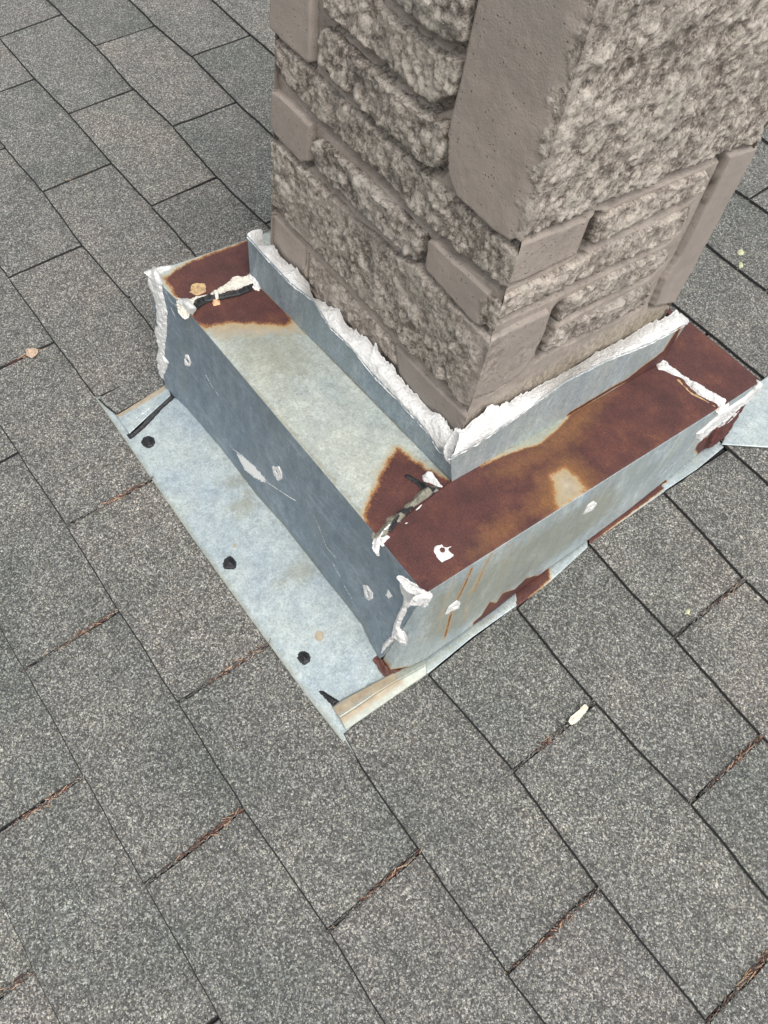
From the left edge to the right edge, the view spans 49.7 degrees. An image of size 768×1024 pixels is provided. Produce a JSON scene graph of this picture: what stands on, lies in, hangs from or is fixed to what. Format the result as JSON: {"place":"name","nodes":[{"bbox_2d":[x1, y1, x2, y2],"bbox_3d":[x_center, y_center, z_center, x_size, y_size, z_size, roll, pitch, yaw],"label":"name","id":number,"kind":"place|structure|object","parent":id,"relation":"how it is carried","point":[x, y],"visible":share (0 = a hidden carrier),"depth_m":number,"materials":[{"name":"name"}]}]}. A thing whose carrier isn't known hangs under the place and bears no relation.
{"place":"outdoors","nodes":[
{"label":"outdoors","id":0,"kind":"place"},
{"bbox_2d":[0,0,767,1023],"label":"roof","id":1,"kind":"structure","parent":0,"point":[146,124],"depth_m":0.95,"materials":[{"name":"asphalt"}]},
{"bbox_2d":[25,348,37,357],"bbox_3d":[-0.512,-0.234,1.205,0.017,0.007,0.021,-30,65,-25],"label":"dry leaf bit","id":2,"kind":"object","parent":1,"relation":"on","point":[31,352],"visible":1,"depth_m":1.20,"materials":[{"name":"beige plant"}]},
{"bbox_2d":[0,167,767,1023],"bbox_3d":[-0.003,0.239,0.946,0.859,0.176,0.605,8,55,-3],"label":"pine needles","id":3,"kind":"object","parent":1,"relation":"on","point":[586,899],"visible":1,"depth_m":0.90,"materials":[{"name":"brown plant"}]},
{"bbox_2d":[95,229,767,754],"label":"chimney flashing","id":4,"kind":"object","parent":1,"relation":"on","point":[365,527],"visible":0.98,"depth_m":0.96,"materials":[{"name":"metal"}]},
{"bbox_2d":[269,0,767,430],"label":"chimney","id":5,"kind":"object","parent":1,"relation":"on","point":[479,207],"visible":0.91,"depth_m":0.72,"materials":[{"name":"stone"}]},
{"bbox_2d":[569,704,587,724],"bbox_3d":[0.221,0.230,0.941,0.029,0.005,0.010,-30,65,-25],"label":"wood sliver","id":6,"kind":"object","parent":1,"relation":"on","point":[577,716],"visible":1,"depth_m":0.94,"materials":[{"name":"white wood"}]}
]}

